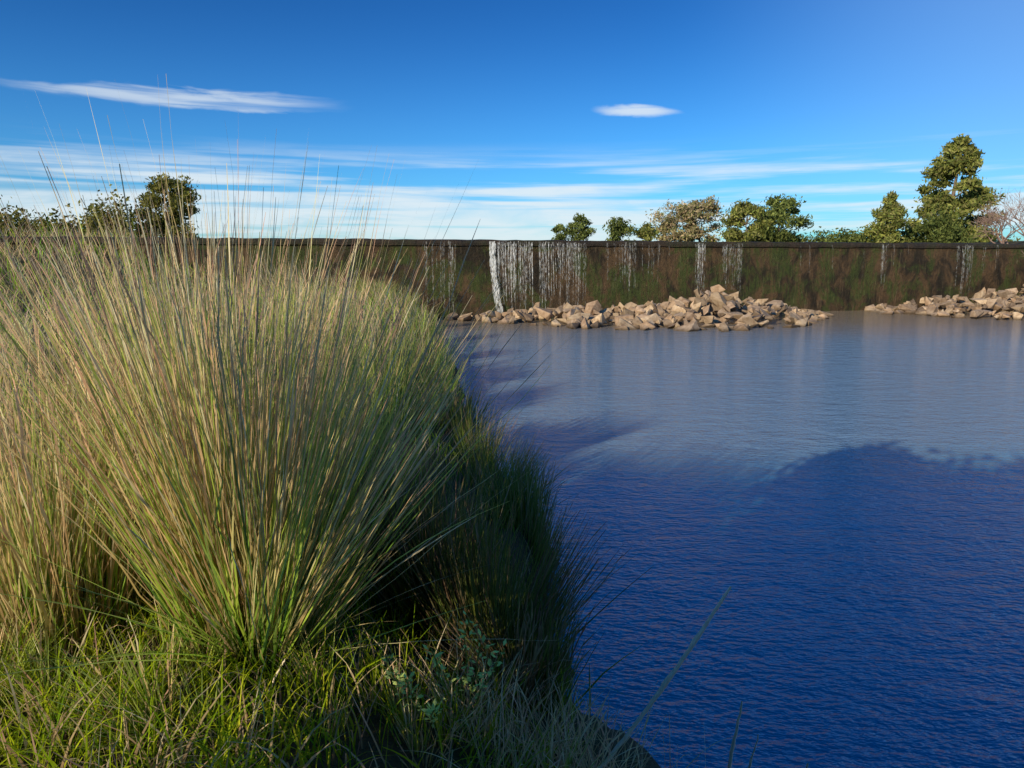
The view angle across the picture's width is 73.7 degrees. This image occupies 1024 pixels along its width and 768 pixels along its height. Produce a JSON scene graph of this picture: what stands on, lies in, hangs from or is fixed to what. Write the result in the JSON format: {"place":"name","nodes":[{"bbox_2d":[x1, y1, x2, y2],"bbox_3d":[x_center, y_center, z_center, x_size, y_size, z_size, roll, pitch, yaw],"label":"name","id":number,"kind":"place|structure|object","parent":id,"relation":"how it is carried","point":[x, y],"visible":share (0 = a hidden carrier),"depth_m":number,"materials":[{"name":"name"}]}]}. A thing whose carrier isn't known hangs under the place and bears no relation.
{"place":"outdoors","nodes":[
{"label":"outdoors","id":0,"kind":"place"},
{"bbox_2d":[0,326,63,457],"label":"tussock grass","id":1,"kind":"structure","parent":0,"point":[4,415],"depth_m":5.52,"materials":[{"name":"green plant"}]},
{"bbox_2d":[0,318,130,549],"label":"tussock grass","id":2,"kind":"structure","parent":0,"point":[48,459],"depth_m":3.74,"materials":[{"name":"plant"}]},
{"bbox_2d":[0,102,424,595],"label":"tussock grass","id":3,"kind":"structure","parent":0,"point":[137,335],"depth_m":3.12,"materials":[{"name":"plant"}]},
{"bbox_2d":[0,241,1023,767],"bbox_3d":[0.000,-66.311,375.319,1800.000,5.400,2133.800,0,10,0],"label":"ground","id":4,"kind":"structure","parent":0,"point":[390,759],"depth_m":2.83,"materials":[{"name":"green plant"}]},
{"bbox_2d":[0,304,53,388],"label":"tussock grass","id":5,"kind":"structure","parent":4,"relation":"on","point":[26,364],"depth_m":8.58,"materials":[{"name":"green plant"}]},
{"bbox_2d":[0,184,167,237],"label":"shrub thicket","id":6,"kind":"object","parent":4,"relation":"on","point":[22,220],"visible":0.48,"depth_m":42.79,"materials":[{"name":"green plant"}]},
{"bbox_2d":[0,268,284,667],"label":"tussock grass","id":7,"kind":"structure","parent":4,"relation":"on","point":[65,543],"depth_m":2.74,"materials":[{"name":"green plant"}]},
{"bbox_2d":[129,172,202,237],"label":"round tree","id":8,"kind":"object","parent":4,"relation":"on","point":[154,186],"visible":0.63,"depth_m":44.07,"materials":[{"name":"green plant"}]},
{"bbox_2d":[98,297,245,389],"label":"tussock grass","id":9,"kind":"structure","parent":4,"relation":"on","point":[165,335],"depth_m":8.13,"materials":[{"name":"plant"}]},
{"bbox_2d":[64,263,289,440],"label":"tussock grass","id":10,"kind":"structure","parent":4,"relation":"on","point":[163,348],"depth_m":4.90,"materials":[{"name":"plant"}]},
{"bbox_2d":[0,215,448,375],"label":"meadow grass","id":11,"kind":"structure","parent":4,"relation":"on","point":[13,301],"depth_m":20.26,"materials":[{"name":"green plant"}]},
{"bbox_2d":[268,659,284,690],"bbox_3d":[-0.877,1.119,2.489,0.185,0.324,0.010,7,12,33],"label":"grass stalk","id":12,"kind":"object","parent":4,"relation":"on","point":[277,674],"depth_m":2.45,"materials":[{"name":"beige plant"}]},
{"bbox_2d":[0,77,588,722],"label":"tussock grass","id":13,"kind":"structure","parent":4,"relation":"on","point":[226,549],"depth_m":2.53,"materials":[{"name":"green plant"}]},
{"bbox_2d":[231,250,372,341],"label":"tussock grass","id":14,"kind":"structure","parent":4,"relation":"on","point":[272,284],"depth_m":11.27,"materials":[{"name":"green plant"}]},
{"bbox_2d":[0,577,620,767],"bbox_3d":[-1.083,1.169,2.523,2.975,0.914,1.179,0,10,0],"label":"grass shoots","id":15,"kind":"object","parent":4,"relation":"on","point":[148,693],"depth_m":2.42,"materials":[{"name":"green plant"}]},
{"bbox_2d":[234,259,396,381],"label":"tussock grass","id":16,"kind":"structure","parent":4,"relation":"on","point":[317,328],"depth_m":8.98,"materials":[{"name":"plant"}]},
{"bbox_2d":[1,316,647,733],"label":"bank grass","id":17,"kind":"structure","parent":4,"relation":"on","point":[399,466],"depth_m":6.22,"materials":[{"name":"green plant"}]},
{"bbox_2d":[260,348,464,528],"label":"tussock grass","id":18,"kind":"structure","parent":4,"relation":"on","point":[383,434],"depth_m":4.53,"materials":[{"name":"green plant"}]},
{"bbox_2d":[280,299,492,438],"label":"tussock grass","id":19,"kind":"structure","parent":4,"relation":"on","point":[409,360],"depth_m":6.60,"materials":[{"name":"green plant"}]},
{"bbox_2d":[381,611,512,727],"bbox_3d":[-0.227,1.070,2.460,0.478,0.616,0.358,0,10,0],"label":"leafy weed","id":20,"kind":"object","parent":4,"relation":"on","point":[429,711],"visible":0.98,"depth_m":2.41,"materials":[{"name":"green plant"}]},
{"bbox_2d":[317,412,587,643],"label":"tussock grass","id":21,"kind":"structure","parent":4,"relation":"on","point":[385,596],"depth_m":3.37,"materials":[{"name":"green plant"}]},
{"bbox_2d":[180,598,729,767],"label":"dry weeds","id":22,"kind":"object","parent":4,"relation":"on","point":[490,718],"visible":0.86,"depth_m":2.62,"materials":[{"name":"green plant"}]},
{"bbox_2d":[354,273,588,629],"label":"sedge grass","id":23,"kind":"structure","parent":4,"relation":"on","point":[539,514],"depth_m":6.06,"materials":[{"name":"green plant"}]},
{"bbox_2d":[352,482,651,686],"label":"tussock grass","id":24,"kind":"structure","parent":4,"relation":"on","point":[483,576],"depth_m":3.22,"materials":[{"name":"green plant"}]},
{"bbox_2d":[403,570,603,713],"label":"tussock grass","id":25,"kind":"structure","parent":4,"relation":"on","point":[543,656],"depth_m":2.96,"materials":[{"name":"green plant"}]},
{"bbox_2d":[0,236,1023,318],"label":"dam wall","id":26,"kind":"structure","parent":4,"relation":"on","point":[835,276],"depth_m":31.93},
{"bbox_2d":[489,241,702,310],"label":"waterfall","id":27,"kind":"structure","parent":26,"relation":"attached to","point":[526,267],"depth_m":30.42,"materials":[{"name":"white liquid"}]},
{"bbox_2d":[550,223,568,239],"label":"round tree","id":28,"kind":"object","parent":4,"relation":"on","point":[558,229],"visible":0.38,"depth_m":62.13,"materials":[{"name":"green plant"}]},
{"bbox_2d":[565,212,596,240],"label":"round tree","id":29,"kind":"object","parent":4,"relation":"on","point":[578,228],"visible":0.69,"depth_m":62.07,"materials":[{"name":"green plant"}]},
{"bbox_2d":[602,216,639,240],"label":"round tree","id":30,"kind":"object","parent":4,"relation":"on","point":[619,229],"visible":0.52,"depth_m":58.17,"materials":[{"name":"green plant"}]},
{"bbox_2d":[633,221,660,240],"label":"round tree","id":31,"kind":"object","parent":4,"relation":"on","point":[648,232],"visible":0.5,"depth_m":58.03,"materials":[{"name":"green plant"}]},
{"bbox_2d":[600,586,731,767],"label":"grass stalk","id":32,"kind":"object","parent":4,"relation":"on","point":[670,676],"depth_m":2.69,"materials":[{"name":"green plant"}]},
{"bbox_2d":[645,199,702,241],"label":"gum tree","id":33,"kind":"object","parent":4,"relation":"on","point":[668,226],"visible":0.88,"depth_m":62.54,"materials":[{"name":"beige plant"}]},
{"bbox_2d":[676,195,727,241],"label":"gum tree","id":34,"kind":"object","parent":4,"relation":"on","point":[709,205],"visible":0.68,"depth_m":63.53,"materials":[{"name":"green plant"}]},
{"bbox_2d":[728,701,742,767],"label":"grass stalk","id":35,"kind":"object","parent":4,"relation":"on","point":[733,745],"depth_m":2.58,"materials":[{"name":"green plant"}]},
{"bbox_2d":[718,198,773,241],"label":"round tree","id":36,"kind":"object","parent":4,"relation":"on","point":[740,211],"visible":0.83,"depth_m":59.14,"materials":[{"name":"green plant"}]},
{"bbox_2d":[748,735,757,767],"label":"grass stalk","id":37,"kind":"object","parent":4,"relation":"on","point":[750,762],"depth_m":2.60,"materials":[{"name":"green plant"}]},
{"bbox_2d":[746,193,813,241],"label":"round tree","id":38,"kind":"object","parent":4,"relation":"on","point":[779,212],"visible":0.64,"depth_m":59.10,"materials":[{"name":"green plant"}]},
{"bbox_2d":[698,235,1020,241],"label":"shrub thicket","id":39,"kind":"object","parent":4,"relation":"on","point":[996,240],"visible":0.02,"depth_m":62.59,"materials":[{"name":"green plant"}]},
{"bbox_2d":[801,226,924,242],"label":"shrub thicket","id":40,"kind":"object","parent":4,"relation":"on","point":[846,236],"visible":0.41,"depth_m":57.91,"materials":[{"name":"green plant"}]},
{"bbox_2d":[860,190,910,242],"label":"round tree","id":41,"kind":"object","parent":4,"relation":"on","point":[892,212],"visible":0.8,"depth_m":55.93,"materials":[{"name":"green plant"}]},
{"bbox_2d":[911,210,982,242],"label":"round tree","id":42,"kind":"object","parent":4,"relation":"on","point":[945,233],"visible":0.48,"depth_m":54.96,"materials":[{"name":"green plant"}]},
{"bbox_2d":[906,133,1006,242],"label":"tree","id":43,"kind":"object","parent":4,"relation":"on","point":[962,154],"visible":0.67,"depth_m":56.94,"materials":[{"name":"green plant"}]},
{"bbox_2d":[967,205,1023,243],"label":"bare tree","id":44,"kind":"object","parent":4,"relation":"on","point":[993,223],"visible":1,"depth_m":41.71,"materials":[{"name":"brown plant"}]},
{"bbox_2d":[977,189,1023,238],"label":"bare tree","id":45,"kind":"object","parent":4,"relation":"on","point":[1022,210],"visible":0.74,"depth_m":43.24,"materials":[{"name":"plant"}]},
{"bbox_2d":[0,0,1023,241],"label":"sky","id":46,"kind":"structure","parent":0,"point":[601,110],"materials":[{"name":"blue"}]},
{"bbox_2d":[427,310,1023,767],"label":"river water","id":47,"kind":"structure","parent":0,"point":[835,502],"depth_m":6.64,"materials":[{"name":"blue liquid"}]},
{"bbox_2d":[433,284,832,331],"bbox_3d":[6.240,-3.087,28.156,18.142,1.918,8.092,-2,10,-13],"label":"rock pile","id":48,"kind":"object","parent":47,"relation":"in","point":[672,313],"visible":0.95,"depth_m":27.63,"materials":[{"name":"stone"}]},
{"bbox_2d":[864,284,1023,319],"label":"rock pile","id":49,"kind":"object","parent":47,"relation":"in","point":[1006,303],"visible":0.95,"depth_m":32.50,"materials":[{"name":"stone"}]}
]}

